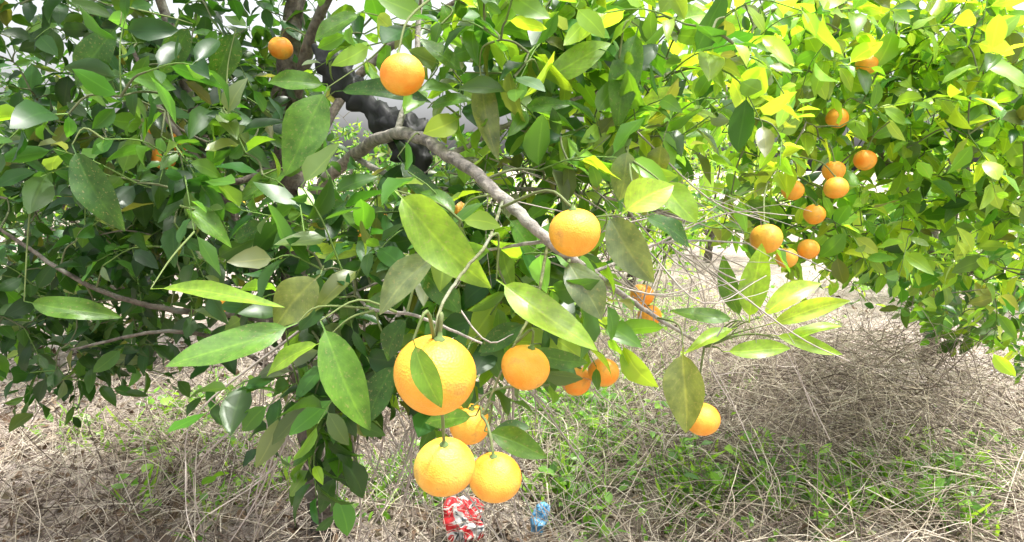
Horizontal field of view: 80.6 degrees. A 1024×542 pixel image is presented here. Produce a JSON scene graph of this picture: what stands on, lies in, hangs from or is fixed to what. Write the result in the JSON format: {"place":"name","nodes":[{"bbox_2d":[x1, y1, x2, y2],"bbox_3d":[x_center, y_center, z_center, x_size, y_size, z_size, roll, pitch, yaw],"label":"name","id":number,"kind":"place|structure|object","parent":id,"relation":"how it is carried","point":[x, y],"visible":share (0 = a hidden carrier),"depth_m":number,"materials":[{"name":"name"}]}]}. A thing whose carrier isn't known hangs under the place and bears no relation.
{"place":"outdoors","nodes":[
{"label":"outdoors","id":0,"kind":"place"},
{"bbox_2d":[0,171,1023,541],"bbox_3d":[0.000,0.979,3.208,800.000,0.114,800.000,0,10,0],"label":"ground","id":1,"kind":"structure","parent":0,"point":[778,279],"depth_m":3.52,"materials":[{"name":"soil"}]},
{"bbox_2d":[0,54,191,258],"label":"orange tree","id":2,"kind":"object","parent":1,"relation":"on","point":[15,82],"visible":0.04,"depth_m":6.42,"materials":[{"name":"green plant"}]},
{"bbox_2d":[0,26,311,372],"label":"orange tree","id":3,"kind":"object","parent":1,"relation":"on","point":[58,229],"visible":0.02,"depth_m":4.01,"materials":[{"name":"green plant"}]},
{"bbox_2d":[307,101,442,207],"bbox_3d":[-2.336,-1.680,10.945,3.143,2.740,2.873,0,10,0],"label":"orange tree","id":4,"kind":"object","parent":1,"relation":"on","point":[345,131],"visible":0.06,"depth_m":10.27,"materials":[{"name":"green plant"}]},
{"bbox_2d":[305,124,515,290],"bbox_3d":[-1.017,-0.505,5.998,2.362,2.052,2.302,0,10,0],"label":"orange tree","id":5,"kind":"object","parent":1,"relation":"on","point":[394,198],"visible":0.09,"depth_m":5.62,"materials":[{"name":"green plant"}]},
{"bbox_2d":[0,0,849,541],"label":"orange tree","id":6,"kind":"object","parent":1,"relation":"on","point":[478,294],"visible":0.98,"depth_m":1.32,"materials":[{"name":"green plant"}]},
{"bbox_2d":[151,149,175,168],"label":"orange","id":7,"kind":"object","parent":6,"relation":"attached to","point":[154,157],"visible":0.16,"depth_m":1.91,"materials":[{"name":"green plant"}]},
{"bbox_2d":[268,34,292,59],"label":"orange","id":8,"kind":"object","parent":6,"relation":"attached to","point":[280,47],"visible":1,"depth_m":1.91,"materials":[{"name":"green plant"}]},
{"bbox_2d":[311,43,432,174],"bbox_3d":[-0.395,-0.447,1.631,0.480,0.379,0.098,7,12,36],"label":"black plastic bag","id":9,"kind":"object","parent":6,"relation":"hanging from","point":[380,116],"visible":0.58,"depth_m":1.60,"materials":[{"name":"black plastic"}]},
{"bbox_2d":[380,50,424,95],"bbox_3d":[-0.193,-0.348,1.058,0.078,0.079,0.076,-11,2,-25],"label":"orange","id":10,"kind":"object","parent":6,"relation":"attached to","point":[402,74],"visible":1,"depth_m":1.03,"materials":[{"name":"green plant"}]},
{"bbox_2d":[393,331,475,415],"bbox_3d":[-0.079,0.103,0.619,0.086,0.088,0.083,18,17,34],"label":"orange","id":11,"kind":"object","parent":6,"relation":"attached to","point":[452,360],"visible":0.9,"depth_m":0.59,"materials":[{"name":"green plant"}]},
{"bbox_2d":[414,437,474,496],"bbox_3d":[-0.085,0.242,0.760,0.075,0.076,0.078,20,30,36],"label":"orange","id":12,"kind":"object","parent":6,"relation":"attached to","point":[446,468],"visible":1,"depth_m":0.73,"materials":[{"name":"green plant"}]},
{"bbox_2d":[454,201,463,213],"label":"orange","id":13,"kind":"object","parent":6,"relation":"attached to","point":[459,206],"visible":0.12,"depth_m":1.87,"materials":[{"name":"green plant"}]},
{"bbox_2d":[450,403,488,444],"bbox_3d":[-0.078,0.280,1.118,0.076,0.079,0.073,-12,32,-36],"label":"orange","id":14,"kind":"object","parent":6,"relation":"attached to","point":[470,431],"visible":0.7,"depth_m":1.09,"materials":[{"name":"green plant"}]},
{"bbox_2d":[469,452,521,502],"bbox_3d":[-0.025,0.298,0.884,0.078,0.077,0.075,3,18,23],"label":"orange","id":15,"kind":"object","parent":6,"relation":"attached to","point":[497,478],"visible":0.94,"depth_m":0.86,"materials":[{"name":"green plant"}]},
{"bbox_2d":[501,343,549,389],"bbox_3d":[0.022,0.148,0.951,0.078,0.077,0.075,22,13,22],"label":"orange","id":16,"kind":"object","parent":6,"relation":"attached to","point":[525,367],"visible":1,"depth_m":0.93,"materials":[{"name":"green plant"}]},
{"bbox_2d":[549,204,600,256],"bbox_3d":[0.091,-0.060,0.885,0.075,0.077,0.076,-1,15,23],"label":"orange","id":17,"kind":"object","parent":6,"relation":"attached to","point":[574,232],"visible":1,"depth_m":0.86,"materials":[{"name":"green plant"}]},
{"bbox_2d":[562,366,590,395],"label":"orange","id":18,"kind":"object","parent":6,"relation":"attached to","point":[580,387],"visible":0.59,"depth_m":1.50,"materials":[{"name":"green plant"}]},
{"bbox_2d":[588,354,618,386],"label":"orange","id":19,"kind":"object","parent":6,"relation":"attached to","point":[607,380],"visible":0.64,"depth_m":1.44,"materials":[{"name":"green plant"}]},
{"bbox_2d":[630,282,653,305],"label":"orange","id":20,"kind":"object","parent":6,"relation":"attached to","point":[649,299],"visible":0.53,"depth_m":1.91,"materials":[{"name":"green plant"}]},
{"bbox_2d":[637,305,661,322],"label":"orange","id":21,"kind":"object","parent":6,"relation":"attached to","point":[649,317],"visible":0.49,"depth_m":1.91,"materials":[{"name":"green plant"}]},
{"bbox_2d":[690,403,720,435],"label":"orange","id":22,"kind":"object","parent":6,"relation":"attached to","point":[707,422],"visible":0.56,"depth_m":1.33,"materials":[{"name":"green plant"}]},
{"bbox_2d":[749,221,782,252],"bbox_3d":[0.600,-0.081,1.425,0.073,0.077,0.075,-12,6,-20],"label":"orange","id":23,"kind":"object","parent":6,"relation":"attached to","point":[769,237],"visible":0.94,"depth_m":1.40,"materials":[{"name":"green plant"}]},
{"bbox_2d":[443,495,483,541],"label":"snack packet","id":24,"kind":"object","parent":1,"relation":"on","point":[466,528],"visible":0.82,"depth_m":2.43},
{"bbox_2d":[444,136,577,226],"bbox_3d":[0.243,-1.594,11.821,3.228,2.259,3.151,0,10,0],"label":"orange tree","id":25,"kind":"object","parent":1,"relation":"on","point":[519,179],"visible":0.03,"depth_m":11.79,"materials":[{"name":"green plant"}]},
{"bbox_2d":[0,251,1023,541],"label":"dry grass and twigs","id":26,"kind":"structure","parent":1,"relation":"on","point":[872,413],"depth_m":2.91,"materials":[{"name":"beige plant"}]},
{"bbox_2d":[24,262,1023,541],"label":"green weeds","id":27,"kind":"object","parent":1,"relation":"on","point":[624,484],"visible":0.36,"depth_m":2.78,"materials":[{"name":"green plant"}]},
{"bbox_2d":[530,502,549,534],"bbox_3d":[0.113,1.026,2.499,0.074,0.140,0.054,13,-3,9],"label":"blue plastic wrapper","id":28,"kind":"object","parent":1,"relation":"on","point":[546,506],"visible":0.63,"depth_m":2.49,"materials":[{"name":"blue plastic"}]},
{"bbox_2d":[545,139,728,288],"bbox_3d":[1.523,-0.722,7.592,2.444,2.034,2.513,0,10,0],"label":"orange tree","id":29,"kind":"object","parent":1,"relation":"on","point":[700,196],"visible":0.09,"depth_m":7.21,"materials":[{"name":"green plant"}]},
{"bbox_2d":[623,133,809,262],"bbox_3d":[3.223,-1.298,9.690,3.322,2.436,3.147,0,10,0],"label":"orange tree","id":30,"kind":"object","parent":1,"relation":"on","point":[711,236],"visible":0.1,"depth_m":9.44,"materials":[{"name":"green plant"}]},
{"bbox_2d":[664,0,1023,383],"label":"orange tree","id":31,"kind":"object","parent":1,"relation":"on","point":[899,253],"visible":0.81,"depth_m":2.26,"materials":[{"name":"green plant"}]},
{"bbox_2d":[775,246,797,267],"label":"orange","id":32,"kind":"object","parent":31,"relation":"attached to","point":[792,259],"visible":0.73,"depth_m":2.08,"materials":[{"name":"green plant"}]},
{"bbox_2d":[781,180,804,199],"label":"orange","id":33,"kind":"object","parent":31,"relation":"attached to","point":[797,191],"visible":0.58,"depth_m":2.08,"materials":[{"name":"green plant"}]},
{"bbox_2d":[797,238,819,259],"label":"orange","id":34,"kind":"object","parent":31,"relation":"attached to","point":[808,249],"visible":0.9,"depth_m":2.08,"materials":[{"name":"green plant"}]},
{"bbox_2d":[803,203,825,224],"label":"orange","id":35,"kind":"object","parent":31,"relation":"attached to","point":[817,215],"visible":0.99,"depth_m":2.08,"materials":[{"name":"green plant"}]},
{"bbox_2d":[822,159,845,179],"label":"orange","id":36,"kind":"object","parent":31,"relation":"attached to","point":[837,168],"visible":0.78,"depth_m":2.08,"materials":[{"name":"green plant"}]},
{"bbox_2d":[823,175,848,198],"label":"orange","id":37,"kind":"object","parent":31,"relation":"attached to","point":[834,187],"visible":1,"depth_m":1.93,"materials":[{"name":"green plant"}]},
{"bbox_2d":[825,108,848,127],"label":"orange","id":38,"kind":"object","parent":31,"relation":"attached to","point":[832,116],"visible":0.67,"depth_m":2.08,"materials":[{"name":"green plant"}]},
{"bbox_2d":[853,148,876,170],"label":"orange","id":39,"kind":"object","parent":31,"relation":"attached to","point":[864,160],"visible":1,"depth_m":2.08,"materials":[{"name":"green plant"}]},
{"bbox_2d":[855,55,878,73],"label":"orange","id":40,"kind":"object","parent":31,"relation":"attached to","point":[871,61],"visible":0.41,"depth_m":2.03,"materials":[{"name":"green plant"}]},
{"bbox_2d":[812,98,1023,301],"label":"orange tree","id":41,"kind":"object","parent":1,"relation":"on","point":[934,234],"visible":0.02,"depth_m":6.56,"materials":[{"name":"green plant"}]},
{"bbox_2d":[0,0,1023,170],"label":"sky","id":42,"kind":"structure","parent":0,"point":[423,111],"materials":[{"name":"white"}]}
]}

